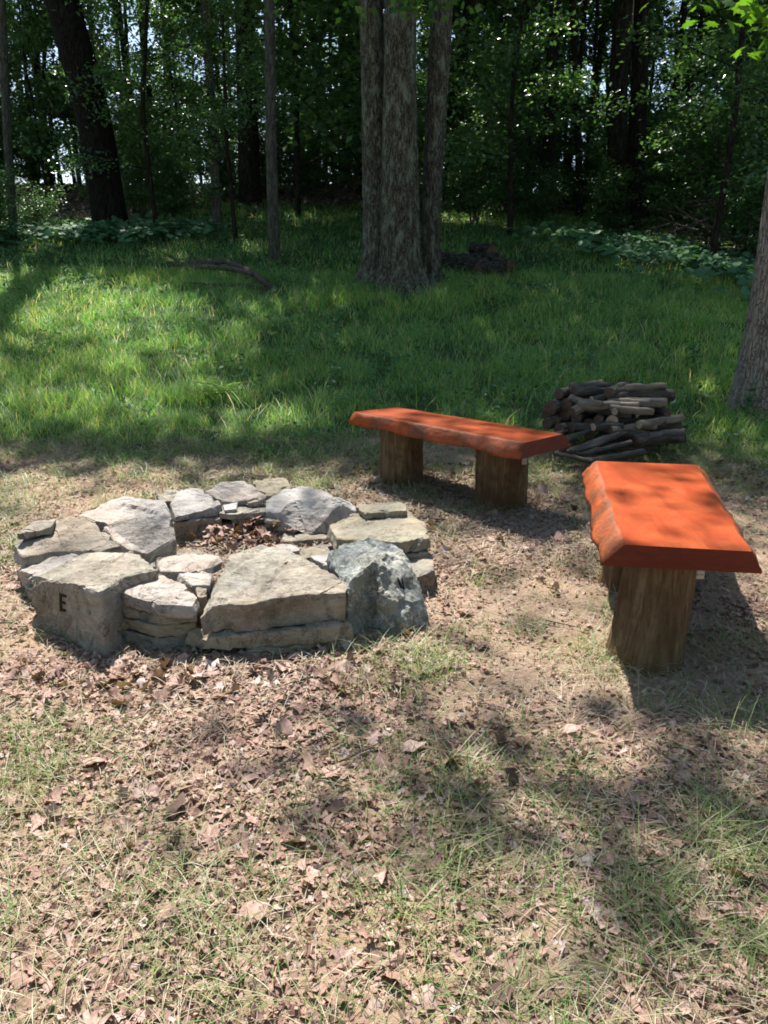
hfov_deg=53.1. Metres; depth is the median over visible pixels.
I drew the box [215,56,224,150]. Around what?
forest tree
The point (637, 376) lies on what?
young plant
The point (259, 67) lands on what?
young tree
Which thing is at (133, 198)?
undergrowth shrub
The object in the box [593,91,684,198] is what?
undergrowth shrub
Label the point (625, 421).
firewood log
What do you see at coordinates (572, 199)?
undergrowth shrub
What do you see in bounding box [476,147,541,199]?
undergrowth shrub
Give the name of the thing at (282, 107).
undergrowth shrub
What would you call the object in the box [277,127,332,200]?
undergrowth shrub
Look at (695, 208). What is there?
undergrowth shrub
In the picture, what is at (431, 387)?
weeds
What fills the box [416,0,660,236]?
young tree
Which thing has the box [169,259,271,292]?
fallen branch
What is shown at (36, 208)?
undergrowth shrub
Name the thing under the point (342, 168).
undergrowth shrub
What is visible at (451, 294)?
meadow grass
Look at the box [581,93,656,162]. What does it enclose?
undergrowth shrub
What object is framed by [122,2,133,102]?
forest tree
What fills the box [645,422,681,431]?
firewood log
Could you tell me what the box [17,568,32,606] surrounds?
fire ring stone
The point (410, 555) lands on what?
fire ring stone
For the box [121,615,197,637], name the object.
fire ring stone
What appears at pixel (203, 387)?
young plant
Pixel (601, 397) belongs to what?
firewood log
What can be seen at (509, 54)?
young tree
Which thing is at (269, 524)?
fire ring stone
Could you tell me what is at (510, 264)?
rotten log
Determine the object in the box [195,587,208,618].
fire ring stone
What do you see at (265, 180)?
undergrowth shrub
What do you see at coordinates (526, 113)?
undergrowth shrub
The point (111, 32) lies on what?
forest tree
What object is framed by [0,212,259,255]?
ground cover
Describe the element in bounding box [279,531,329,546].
fire ring stone
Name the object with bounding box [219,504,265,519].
fire ring stone
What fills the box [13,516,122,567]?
fire ring stone
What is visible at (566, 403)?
firewood log
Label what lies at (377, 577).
fire ring stone
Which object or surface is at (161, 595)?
fire ring stone
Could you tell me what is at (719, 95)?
young tree
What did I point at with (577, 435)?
bark plank
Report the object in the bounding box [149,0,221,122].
young tree
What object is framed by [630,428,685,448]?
firewood log
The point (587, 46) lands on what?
young tree
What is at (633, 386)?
firewood log
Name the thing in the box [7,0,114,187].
young tree
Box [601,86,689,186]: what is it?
undergrowth shrub
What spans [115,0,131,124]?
forest tree
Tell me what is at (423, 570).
fire ring stone
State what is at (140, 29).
forest tree
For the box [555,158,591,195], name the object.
undergrowth shrub
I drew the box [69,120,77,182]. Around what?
forest tree
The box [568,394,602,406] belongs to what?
firewood log
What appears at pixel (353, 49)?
forest tree
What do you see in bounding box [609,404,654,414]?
firewood log
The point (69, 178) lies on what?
sky
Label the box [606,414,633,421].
firewood log
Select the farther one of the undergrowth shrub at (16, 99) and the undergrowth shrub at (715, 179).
the undergrowth shrub at (16, 99)
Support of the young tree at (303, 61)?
on the ground at (530, 670)
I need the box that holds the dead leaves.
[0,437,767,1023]
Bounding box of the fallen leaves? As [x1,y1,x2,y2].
[0,427,767,1023]
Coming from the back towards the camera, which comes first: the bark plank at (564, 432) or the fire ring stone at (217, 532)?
the bark plank at (564, 432)
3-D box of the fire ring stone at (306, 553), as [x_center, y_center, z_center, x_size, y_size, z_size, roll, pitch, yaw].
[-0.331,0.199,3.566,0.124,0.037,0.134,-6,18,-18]
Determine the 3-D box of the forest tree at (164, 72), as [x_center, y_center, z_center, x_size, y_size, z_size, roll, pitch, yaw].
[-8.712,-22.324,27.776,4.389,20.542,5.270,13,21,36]
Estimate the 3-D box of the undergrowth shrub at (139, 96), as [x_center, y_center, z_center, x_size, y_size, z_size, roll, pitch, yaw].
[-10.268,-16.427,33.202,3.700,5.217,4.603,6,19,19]
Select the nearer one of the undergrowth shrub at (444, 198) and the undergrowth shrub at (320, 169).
the undergrowth shrub at (444, 198)
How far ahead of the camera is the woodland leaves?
21.95 m
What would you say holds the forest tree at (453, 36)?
on the ground at (530, 670)
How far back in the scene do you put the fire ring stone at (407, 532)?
3.66 m
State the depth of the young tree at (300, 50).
26.80 m
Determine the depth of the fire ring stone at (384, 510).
3.85 m
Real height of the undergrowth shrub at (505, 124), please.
4.051 m
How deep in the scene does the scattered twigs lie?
2.36 m
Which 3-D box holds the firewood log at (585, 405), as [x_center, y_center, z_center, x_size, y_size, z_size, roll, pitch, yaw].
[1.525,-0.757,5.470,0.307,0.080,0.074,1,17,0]
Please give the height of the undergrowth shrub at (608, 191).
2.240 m
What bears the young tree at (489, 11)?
on the ground at (530, 670)
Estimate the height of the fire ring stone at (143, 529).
0.293 m
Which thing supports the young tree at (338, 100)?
on the ground at (530, 670)
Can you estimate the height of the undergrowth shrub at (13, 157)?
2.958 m
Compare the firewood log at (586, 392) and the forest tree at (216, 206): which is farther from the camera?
the forest tree at (216, 206)
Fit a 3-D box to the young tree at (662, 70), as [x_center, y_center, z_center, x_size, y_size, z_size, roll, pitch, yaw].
[10.853,-14.370,28.035,2.903,7.212,3.530,14,22,37]
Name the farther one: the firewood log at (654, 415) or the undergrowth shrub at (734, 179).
the undergrowth shrub at (734, 179)
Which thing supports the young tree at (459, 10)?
on the ground at (530, 670)
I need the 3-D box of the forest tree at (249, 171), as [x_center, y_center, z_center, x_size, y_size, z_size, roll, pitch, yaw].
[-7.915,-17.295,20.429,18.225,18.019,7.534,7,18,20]
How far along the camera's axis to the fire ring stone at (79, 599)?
2.94 m
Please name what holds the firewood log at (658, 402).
on the firewood log at (664, 411)
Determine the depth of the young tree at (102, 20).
26.64 m
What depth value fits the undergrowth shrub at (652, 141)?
21.12 m
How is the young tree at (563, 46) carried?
on the ground at (530, 670)
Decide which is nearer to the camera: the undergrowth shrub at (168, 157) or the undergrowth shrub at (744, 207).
the undergrowth shrub at (744, 207)
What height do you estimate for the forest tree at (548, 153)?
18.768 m
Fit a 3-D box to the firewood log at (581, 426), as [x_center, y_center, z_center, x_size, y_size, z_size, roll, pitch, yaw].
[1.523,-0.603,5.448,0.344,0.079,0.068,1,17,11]
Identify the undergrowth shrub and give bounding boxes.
[0,69,35,179]
[0,81,37,182]
[0,82,36,178]
[0,87,55,183]
[0,134,30,178]
[0,138,20,193]
[0,164,38,245]
[0,179,76,226]
[11,101,63,184]
[43,54,194,225]
[58,127,123,200]
[79,128,130,189]
[104,74,163,179]
[108,75,187,126]
[108,92,162,173]
[108,97,149,176]
[121,165,137,200]
[122,142,205,211]
[126,68,220,166]
[139,127,202,216]
[140,128,188,195]
[166,101,209,187]
[169,88,264,179]
[190,132,260,198]
[216,59,309,186]
[237,157,282,189]
[258,86,324,195]
[277,53,361,201]
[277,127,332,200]
[292,145,331,188]
[313,133,359,191]
[347,129,473,226]
[416,2,533,193]
[416,25,491,164]
[417,23,569,187]
[417,104,424,183]
[418,74,526,225]
[449,15,597,205]
[458,29,570,215]
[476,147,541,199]
[513,157,580,222]
[531,141,564,191]
[534,49,608,192]
[540,77,629,209]
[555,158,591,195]
[555,160,605,208]
[570,134,645,231]
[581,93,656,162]
[583,120,606,191]
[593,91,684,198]
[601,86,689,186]
[627,96,691,218]
[630,50,767,249]
[633,66,745,239]
[643,141,679,219]
[654,171,691,218]
[665,183,728,226]
[677,109,721,201]
[685,0,767,224]
[695,95,752,227]
[701,105,767,260]
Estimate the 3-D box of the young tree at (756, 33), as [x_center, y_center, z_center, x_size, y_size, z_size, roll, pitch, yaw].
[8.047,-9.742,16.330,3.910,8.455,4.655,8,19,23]
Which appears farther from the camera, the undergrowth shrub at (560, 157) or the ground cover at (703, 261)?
the undergrowth shrub at (560, 157)
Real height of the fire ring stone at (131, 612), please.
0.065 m
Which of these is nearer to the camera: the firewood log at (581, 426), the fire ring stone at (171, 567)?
the fire ring stone at (171, 567)
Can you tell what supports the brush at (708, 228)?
on the ground at (530, 670)
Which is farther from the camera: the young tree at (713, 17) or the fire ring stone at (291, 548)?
the young tree at (713, 17)
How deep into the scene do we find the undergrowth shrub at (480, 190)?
17.06 m
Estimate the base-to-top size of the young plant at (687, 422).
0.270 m
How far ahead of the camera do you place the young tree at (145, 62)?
15.19 m
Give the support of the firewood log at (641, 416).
on the firewood log at (589, 420)
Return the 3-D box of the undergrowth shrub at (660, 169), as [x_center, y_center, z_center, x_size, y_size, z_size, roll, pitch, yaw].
[6.481,-7.204,16.013,2.444,3.338,3.182,5,18,16]
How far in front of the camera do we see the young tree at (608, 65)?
28.79 m
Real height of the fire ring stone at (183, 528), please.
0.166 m
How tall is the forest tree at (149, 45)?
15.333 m
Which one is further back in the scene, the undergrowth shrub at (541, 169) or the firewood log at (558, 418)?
the undergrowth shrub at (541, 169)
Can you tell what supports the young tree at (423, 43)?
on the ground at (530, 670)
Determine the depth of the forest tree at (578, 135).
19.92 m
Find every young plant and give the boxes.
[187,376,222,395]
[194,376,247,399]
[326,358,344,385]
[468,270,480,282]
[629,368,646,383]
[657,443,676,452]
[669,416,696,447]
[685,340,702,367]
[731,380,760,417]
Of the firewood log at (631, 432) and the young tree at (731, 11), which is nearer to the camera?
the firewood log at (631, 432)
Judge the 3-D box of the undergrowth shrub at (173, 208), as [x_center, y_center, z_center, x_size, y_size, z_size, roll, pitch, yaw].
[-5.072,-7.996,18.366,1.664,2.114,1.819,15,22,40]
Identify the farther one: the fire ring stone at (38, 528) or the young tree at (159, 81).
the young tree at (159, 81)
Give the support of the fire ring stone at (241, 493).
on the fire ring stone at (245, 512)
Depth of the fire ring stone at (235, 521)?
4.11 m
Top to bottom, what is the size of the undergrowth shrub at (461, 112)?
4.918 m
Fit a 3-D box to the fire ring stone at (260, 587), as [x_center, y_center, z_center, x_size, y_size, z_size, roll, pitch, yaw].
[-0.410,0.297,3.126,0.544,0.144,0.727,0,17,0]
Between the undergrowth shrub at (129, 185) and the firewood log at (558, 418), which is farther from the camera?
the undergrowth shrub at (129, 185)
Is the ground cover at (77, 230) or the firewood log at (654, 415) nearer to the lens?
the firewood log at (654, 415)
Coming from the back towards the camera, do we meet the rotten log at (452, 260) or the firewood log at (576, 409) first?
the rotten log at (452, 260)
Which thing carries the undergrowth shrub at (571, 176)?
on the ground at (530, 670)
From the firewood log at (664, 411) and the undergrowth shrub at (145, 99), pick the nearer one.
the firewood log at (664, 411)
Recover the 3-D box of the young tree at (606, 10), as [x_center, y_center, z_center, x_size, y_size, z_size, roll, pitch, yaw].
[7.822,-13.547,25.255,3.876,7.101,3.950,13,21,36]
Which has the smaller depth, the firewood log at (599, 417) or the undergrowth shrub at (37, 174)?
the firewood log at (599, 417)
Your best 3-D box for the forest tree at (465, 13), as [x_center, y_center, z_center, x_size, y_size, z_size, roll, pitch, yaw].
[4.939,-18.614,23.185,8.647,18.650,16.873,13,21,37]
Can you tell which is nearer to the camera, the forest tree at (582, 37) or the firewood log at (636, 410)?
the firewood log at (636, 410)
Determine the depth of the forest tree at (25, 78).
28.09 m
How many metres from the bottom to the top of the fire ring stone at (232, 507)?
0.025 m
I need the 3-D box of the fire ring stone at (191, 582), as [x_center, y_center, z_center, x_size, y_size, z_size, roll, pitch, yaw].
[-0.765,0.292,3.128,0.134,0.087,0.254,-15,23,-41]
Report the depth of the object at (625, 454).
5.15 m
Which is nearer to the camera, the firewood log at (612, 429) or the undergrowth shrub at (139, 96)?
the firewood log at (612, 429)
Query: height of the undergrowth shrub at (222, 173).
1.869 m
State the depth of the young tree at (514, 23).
22.94 m
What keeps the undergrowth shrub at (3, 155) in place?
on the ground at (530, 670)
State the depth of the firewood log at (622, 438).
5.54 m
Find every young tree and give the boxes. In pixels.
[0,0,82,197]
[0,0,161,191]
[6,0,80,173]
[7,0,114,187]
[9,0,137,145]
[10,27,123,183]
[20,0,136,162]
[37,0,245,222]
[106,0,233,196]
[128,0,280,147]
[131,0,237,182]
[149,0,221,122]
[149,0,308,243]
[173,0,237,191]
[211,0,425,217]
[218,0,348,155]
[243,0,473,164]
[254,0,357,164]
[255,28,303,150]
[260,0,383,183]
[260,8,359,140]
[416,0,478,77]
[416,0,516,102]
[416,0,549,140]
[416,0,561,136]
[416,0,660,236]
[416,4,480,67]
[420,1,530,185]
[452,0,609,194]
[473,0,594,190]
[474,0,570,154]
[488,0,610,157]
[511,0,610,166]
[560,0,672,147]
[573,5,663,162]
[579,0,672,166]
[602,0,726,182]
[605,0,767,254]
[647,20,725,183]
[650,54,703,187]
[662,0,767,229]
[665,2,767,244]
[674,0,763,174]
[688,1,764,148]
[705,1,767,233]
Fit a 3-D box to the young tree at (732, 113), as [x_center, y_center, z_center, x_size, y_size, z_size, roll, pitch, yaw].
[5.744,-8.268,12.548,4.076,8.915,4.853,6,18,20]
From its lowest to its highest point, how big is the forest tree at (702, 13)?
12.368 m
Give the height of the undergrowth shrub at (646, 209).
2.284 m
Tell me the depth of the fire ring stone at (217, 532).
4.08 m
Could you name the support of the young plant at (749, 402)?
on the ground at (530, 670)
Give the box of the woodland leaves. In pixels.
[1,181,752,245]
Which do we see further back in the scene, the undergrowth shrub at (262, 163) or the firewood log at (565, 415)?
the undergrowth shrub at (262, 163)
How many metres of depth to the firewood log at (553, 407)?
5.64 m
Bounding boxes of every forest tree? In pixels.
[0,0,16,225]
[0,0,64,182]
[25,2,55,184]
[45,0,129,234]
[56,2,135,72]
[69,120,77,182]
[87,0,93,45]
[99,0,134,112]
[108,1,199,97]
[112,0,122,106]
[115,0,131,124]
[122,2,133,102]
[137,4,141,41]
[139,0,156,168]
[160,5,168,94]
[201,0,222,235]
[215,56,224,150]
[234,0,261,204]
[263,0,540,295]
[264,0,280,261]
[335,2,361,193]
[338,39,344,154]
[416,0,514,68]
[444,0,475,202]
[507,7,604,191]
[537,0,671,162]
[541,0,561,215]
[562,0,586,203]
[569,0,583,217]
[584,0,599,166]
[607,0,632,231]
[627,0,650,230]
[647,8,658,130]
[648,0,738,78]
[648,0,765,183]
[665,0,687,168]
[675,1,767,43]
[726,170,767,419]
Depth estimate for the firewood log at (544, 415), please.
5.75 m
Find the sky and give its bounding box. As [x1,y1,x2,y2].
[0,0,722,193]
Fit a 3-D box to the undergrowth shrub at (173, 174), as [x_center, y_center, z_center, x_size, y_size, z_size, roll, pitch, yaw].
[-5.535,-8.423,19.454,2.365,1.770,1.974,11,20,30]
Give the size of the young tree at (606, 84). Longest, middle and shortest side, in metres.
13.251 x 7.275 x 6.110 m
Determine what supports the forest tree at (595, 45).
on the ground at (530, 670)
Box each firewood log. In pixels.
[541,411,555,418]
[542,416,570,429]
[544,398,565,414]
[551,414,570,424]
[554,379,604,398]
[554,421,571,434]
[559,409,570,420]
[561,397,588,410]
[567,422,579,433]
[568,380,610,393]
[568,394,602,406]
[569,404,586,415]
[571,411,596,422]
[572,386,623,397]
[574,422,623,432]
[575,400,620,410]
[584,416,608,423]
[584,432,595,439]
[589,392,629,400]
[590,410,630,418]
[590,420,605,430]
[593,413,607,422]
[598,440,656,451]
[604,382,630,397]
[604,429,649,436]
[605,387,675,401]
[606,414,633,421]
[607,398,650,407]
[608,423,656,433]
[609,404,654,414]
[611,405,654,414]
[617,436,628,440]
[619,401,639,406]
[620,418,666,427]
[624,383,666,390]
[626,397,666,407]
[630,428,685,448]
[633,414,648,418]
[636,414,684,428]
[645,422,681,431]
[648,413,662,418]
[654,407,671,415]
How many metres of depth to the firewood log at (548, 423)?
5.65 m
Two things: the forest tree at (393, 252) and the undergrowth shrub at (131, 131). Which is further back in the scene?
the undergrowth shrub at (131, 131)
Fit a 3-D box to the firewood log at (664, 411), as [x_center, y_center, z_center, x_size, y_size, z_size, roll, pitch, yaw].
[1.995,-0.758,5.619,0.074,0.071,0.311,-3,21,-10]
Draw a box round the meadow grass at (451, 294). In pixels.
[0,198,767,475]
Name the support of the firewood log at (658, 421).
on the firewood log at (612, 429)
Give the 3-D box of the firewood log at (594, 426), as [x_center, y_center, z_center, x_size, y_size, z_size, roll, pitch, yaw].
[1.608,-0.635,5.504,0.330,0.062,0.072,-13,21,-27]
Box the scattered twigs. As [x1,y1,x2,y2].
[0,451,767,1023]
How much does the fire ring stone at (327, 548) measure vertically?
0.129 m
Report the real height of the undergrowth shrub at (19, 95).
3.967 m
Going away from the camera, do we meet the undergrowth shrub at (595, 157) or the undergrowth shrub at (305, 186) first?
the undergrowth shrub at (305, 186)
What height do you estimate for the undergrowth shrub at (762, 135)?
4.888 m
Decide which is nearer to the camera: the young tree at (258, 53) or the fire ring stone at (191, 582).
the fire ring stone at (191, 582)
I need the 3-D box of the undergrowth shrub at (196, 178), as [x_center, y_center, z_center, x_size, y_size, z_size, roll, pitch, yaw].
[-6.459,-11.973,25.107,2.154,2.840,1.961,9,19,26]
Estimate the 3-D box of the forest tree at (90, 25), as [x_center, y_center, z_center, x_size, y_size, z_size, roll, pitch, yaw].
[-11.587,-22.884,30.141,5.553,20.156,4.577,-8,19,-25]
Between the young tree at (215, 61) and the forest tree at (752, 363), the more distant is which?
the young tree at (215, 61)
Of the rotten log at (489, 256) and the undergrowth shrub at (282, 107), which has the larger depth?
the undergrowth shrub at (282, 107)
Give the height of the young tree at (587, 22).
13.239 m
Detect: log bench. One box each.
[349,407,571,511]
[581,461,761,677]
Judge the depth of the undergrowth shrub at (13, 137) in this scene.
23.16 m
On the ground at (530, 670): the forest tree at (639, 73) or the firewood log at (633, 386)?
the forest tree at (639, 73)
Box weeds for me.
[0,211,767,456]
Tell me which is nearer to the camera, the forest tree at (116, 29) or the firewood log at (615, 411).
the firewood log at (615, 411)
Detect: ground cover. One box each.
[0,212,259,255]
[466,217,754,303]
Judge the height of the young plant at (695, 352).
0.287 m
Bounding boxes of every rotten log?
[441,251,487,273]
[461,252,500,261]
[469,242,496,253]
[474,260,506,276]
[492,256,514,271]
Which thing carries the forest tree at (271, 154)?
on the ground at (530, 670)
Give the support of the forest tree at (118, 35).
on the ground at (530, 670)
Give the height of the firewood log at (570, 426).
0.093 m
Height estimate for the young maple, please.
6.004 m
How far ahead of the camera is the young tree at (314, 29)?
17.26 m
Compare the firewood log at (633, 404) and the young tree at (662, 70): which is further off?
the young tree at (662, 70)
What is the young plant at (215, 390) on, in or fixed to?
on the ground at (530, 670)
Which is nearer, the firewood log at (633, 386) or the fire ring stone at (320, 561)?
the fire ring stone at (320, 561)
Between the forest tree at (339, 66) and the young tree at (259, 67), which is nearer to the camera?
the forest tree at (339, 66)
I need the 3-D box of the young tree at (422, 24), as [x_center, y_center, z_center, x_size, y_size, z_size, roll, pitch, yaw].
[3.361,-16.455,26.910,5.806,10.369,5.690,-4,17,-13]
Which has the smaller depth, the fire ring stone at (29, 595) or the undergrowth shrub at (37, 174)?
the fire ring stone at (29, 595)
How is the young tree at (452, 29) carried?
on the ground at (530, 670)
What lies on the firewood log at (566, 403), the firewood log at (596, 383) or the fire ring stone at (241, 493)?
the firewood log at (596, 383)
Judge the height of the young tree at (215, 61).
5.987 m
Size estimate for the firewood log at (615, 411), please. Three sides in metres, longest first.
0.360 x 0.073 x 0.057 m
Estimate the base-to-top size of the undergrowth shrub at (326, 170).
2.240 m
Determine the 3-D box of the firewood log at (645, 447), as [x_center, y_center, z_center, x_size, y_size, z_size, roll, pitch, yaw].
[1.757,-0.475,5.540,0.406,0.090,0.087,0,17,10]
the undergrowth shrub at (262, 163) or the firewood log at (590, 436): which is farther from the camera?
the undergrowth shrub at (262, 163)
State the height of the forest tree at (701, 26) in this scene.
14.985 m
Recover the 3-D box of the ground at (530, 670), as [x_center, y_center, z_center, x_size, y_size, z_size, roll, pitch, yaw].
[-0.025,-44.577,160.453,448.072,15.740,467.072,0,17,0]
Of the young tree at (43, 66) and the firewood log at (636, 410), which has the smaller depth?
the firewood log at (636, 410)
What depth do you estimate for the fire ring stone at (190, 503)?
4.13 m
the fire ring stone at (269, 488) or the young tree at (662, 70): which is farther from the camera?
the young tree at (662, 70)
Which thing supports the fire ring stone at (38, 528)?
on the fire ring stone at (80, 535)
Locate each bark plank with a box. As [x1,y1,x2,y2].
[554,430,568,434]
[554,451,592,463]
[566,429,591,441]
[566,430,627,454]
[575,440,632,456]
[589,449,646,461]
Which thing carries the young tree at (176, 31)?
on the ground at (530, 670)
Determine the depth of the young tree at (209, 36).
14.38 m
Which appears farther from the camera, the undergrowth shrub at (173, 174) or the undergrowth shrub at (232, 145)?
the undergrowth shrub at (232, 145)
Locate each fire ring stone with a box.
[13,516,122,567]
[17,519,55,539]
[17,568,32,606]
[19,553,78,590]
[31,551,158,658]
[79,496,176,561]
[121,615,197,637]
[121,628,188,650]
[122,574,199,617]
[123,606,197,624]
[148,549,204,568]
[155,553,222,579]
[156,490,178,516]
[170,488,221,520]
[172,516,221,541]
[173,571,213,600]
[185,615,353,649]
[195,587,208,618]
[200,544,346,635]
[206,481,265,506]
[216,529,235,545]
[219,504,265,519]
[222,519,264,537]
[223,502,237,512]
[231,517,265,523]
[246,635,354,656]
[253,478,290,504]
[264,518,280,543]
[265,486,358,534]
[275,544,299,554]
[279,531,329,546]
[298,544,333,570]
[299,547,326,561]
[310,554,327,569]
[326,510,430,553]
[326,537,428,634]
[355,501,405,518]
[405,549,427,560]
[410,553,434,593]
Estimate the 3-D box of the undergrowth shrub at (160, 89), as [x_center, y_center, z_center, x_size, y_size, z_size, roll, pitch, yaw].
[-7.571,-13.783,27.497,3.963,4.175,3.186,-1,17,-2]
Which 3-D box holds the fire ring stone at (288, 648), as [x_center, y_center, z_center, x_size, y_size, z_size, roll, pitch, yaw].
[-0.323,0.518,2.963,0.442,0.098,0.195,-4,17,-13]
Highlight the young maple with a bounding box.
[639,0,767,62]
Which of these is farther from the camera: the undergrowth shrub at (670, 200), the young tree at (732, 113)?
the undergrowth shrub at (670, 200)
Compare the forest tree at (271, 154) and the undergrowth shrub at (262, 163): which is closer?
the forest tree at (271, 154)
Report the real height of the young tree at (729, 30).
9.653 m
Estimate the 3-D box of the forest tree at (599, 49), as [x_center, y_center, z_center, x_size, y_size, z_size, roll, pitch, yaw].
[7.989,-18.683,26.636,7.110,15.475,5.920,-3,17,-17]
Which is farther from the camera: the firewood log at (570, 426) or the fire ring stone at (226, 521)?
the firewood log at (570, 426)
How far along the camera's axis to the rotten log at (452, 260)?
12.51 m
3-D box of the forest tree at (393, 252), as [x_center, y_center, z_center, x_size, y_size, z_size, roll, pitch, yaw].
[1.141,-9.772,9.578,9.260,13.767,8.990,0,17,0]
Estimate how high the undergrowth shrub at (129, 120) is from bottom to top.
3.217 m
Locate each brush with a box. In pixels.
[573,205,741,231]
[579,156,762,258]
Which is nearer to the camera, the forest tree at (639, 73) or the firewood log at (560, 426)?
the firewood log at (560, 426)
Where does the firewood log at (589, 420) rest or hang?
on the firewood log at (590, 436)
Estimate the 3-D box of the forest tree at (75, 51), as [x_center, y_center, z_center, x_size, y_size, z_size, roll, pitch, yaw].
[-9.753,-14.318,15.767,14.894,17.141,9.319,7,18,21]
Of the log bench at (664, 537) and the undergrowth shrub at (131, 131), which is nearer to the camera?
the log bench at (664, 537)
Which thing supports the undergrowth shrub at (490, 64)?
on the ground at (530, 670)
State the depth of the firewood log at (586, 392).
5.59 m
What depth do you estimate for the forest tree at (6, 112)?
15.24 m
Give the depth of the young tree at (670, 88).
29.12 m
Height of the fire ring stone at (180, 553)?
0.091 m
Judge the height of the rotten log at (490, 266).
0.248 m
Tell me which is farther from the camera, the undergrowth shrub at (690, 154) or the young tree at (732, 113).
the undergrowth shrub at (690, 154)
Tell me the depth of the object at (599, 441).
5.28 m
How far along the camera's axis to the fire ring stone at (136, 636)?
2.92 m
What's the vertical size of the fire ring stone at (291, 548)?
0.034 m
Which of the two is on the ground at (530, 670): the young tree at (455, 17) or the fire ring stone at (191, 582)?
the young tree at (455, 17)
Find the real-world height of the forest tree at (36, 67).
22.494 m
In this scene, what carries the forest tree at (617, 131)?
on the ground at (530, 670)
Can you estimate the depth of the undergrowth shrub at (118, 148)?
22.96 m
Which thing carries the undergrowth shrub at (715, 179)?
on the ground at (530, 670)
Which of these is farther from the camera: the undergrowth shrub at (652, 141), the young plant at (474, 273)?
the undergrowth shrub at (652, 141)
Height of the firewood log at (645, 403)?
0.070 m
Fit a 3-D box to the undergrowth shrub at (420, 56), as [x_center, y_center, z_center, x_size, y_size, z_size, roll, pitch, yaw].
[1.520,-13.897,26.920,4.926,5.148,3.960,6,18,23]
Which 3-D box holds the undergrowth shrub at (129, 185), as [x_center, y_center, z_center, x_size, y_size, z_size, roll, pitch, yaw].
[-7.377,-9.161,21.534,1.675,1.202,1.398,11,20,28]
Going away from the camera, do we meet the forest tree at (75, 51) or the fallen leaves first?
the fallen leaves
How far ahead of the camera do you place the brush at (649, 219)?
19.18 m
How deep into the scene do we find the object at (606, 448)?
5.25 m
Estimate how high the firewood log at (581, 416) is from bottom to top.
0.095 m
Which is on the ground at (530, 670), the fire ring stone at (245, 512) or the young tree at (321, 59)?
the young tree at (321, 59)
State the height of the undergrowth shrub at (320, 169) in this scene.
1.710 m
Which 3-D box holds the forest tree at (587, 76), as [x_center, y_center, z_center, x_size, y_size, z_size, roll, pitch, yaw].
[7.774,-19.517,31.796,5.910,13.328,6.150,0,17,-1]
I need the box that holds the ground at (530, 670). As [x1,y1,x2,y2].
[0,186,767,1023]
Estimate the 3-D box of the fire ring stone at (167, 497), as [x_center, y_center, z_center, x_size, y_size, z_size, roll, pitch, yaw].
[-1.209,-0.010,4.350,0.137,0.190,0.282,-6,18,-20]
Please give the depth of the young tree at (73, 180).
31.33 m
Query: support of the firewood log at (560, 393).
on the firewood log at (553, 407)
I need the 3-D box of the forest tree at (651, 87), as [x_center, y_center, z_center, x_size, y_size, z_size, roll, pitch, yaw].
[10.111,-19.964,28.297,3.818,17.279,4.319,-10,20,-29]
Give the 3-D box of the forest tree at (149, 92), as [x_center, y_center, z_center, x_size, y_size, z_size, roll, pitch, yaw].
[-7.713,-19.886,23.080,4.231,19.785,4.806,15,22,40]
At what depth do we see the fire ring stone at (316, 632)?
2.87 m
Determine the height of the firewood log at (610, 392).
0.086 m
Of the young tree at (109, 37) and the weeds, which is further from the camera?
the young tree at (109, 37)
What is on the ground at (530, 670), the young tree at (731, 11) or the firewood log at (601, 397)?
the young tree at (731, 11)
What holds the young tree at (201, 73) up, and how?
on the ground at (530, 670)
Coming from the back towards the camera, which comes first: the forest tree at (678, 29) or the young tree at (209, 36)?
the forest tree at (678, 29)
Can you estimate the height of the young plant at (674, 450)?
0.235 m
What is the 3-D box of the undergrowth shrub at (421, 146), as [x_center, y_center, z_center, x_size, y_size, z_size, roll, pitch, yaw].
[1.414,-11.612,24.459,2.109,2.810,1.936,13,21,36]
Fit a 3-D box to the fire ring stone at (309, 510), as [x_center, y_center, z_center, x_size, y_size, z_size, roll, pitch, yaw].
[-0.384,-0.018,4.207,0.536,0.189,0.393,0,17,0]
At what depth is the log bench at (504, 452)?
4.56 m
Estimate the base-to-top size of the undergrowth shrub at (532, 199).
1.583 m
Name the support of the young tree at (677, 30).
on the ground at (530, 670)
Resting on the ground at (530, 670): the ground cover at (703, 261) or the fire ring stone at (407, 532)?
the ground cover at (703, 261)
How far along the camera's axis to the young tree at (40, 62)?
29.30 m
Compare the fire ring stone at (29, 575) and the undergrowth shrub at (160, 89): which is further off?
the undergrowth shrub at (160, 89)
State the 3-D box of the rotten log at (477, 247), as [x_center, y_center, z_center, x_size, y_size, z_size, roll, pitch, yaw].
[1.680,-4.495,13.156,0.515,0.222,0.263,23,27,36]
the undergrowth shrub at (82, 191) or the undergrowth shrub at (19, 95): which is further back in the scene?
the undergrowth shrub at (19, 95)
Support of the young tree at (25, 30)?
on the ground at (530, 670)
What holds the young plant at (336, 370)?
on the ground at (530, 670)
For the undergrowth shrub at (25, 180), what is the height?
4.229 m
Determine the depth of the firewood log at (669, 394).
5.59 m
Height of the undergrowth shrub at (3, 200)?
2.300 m

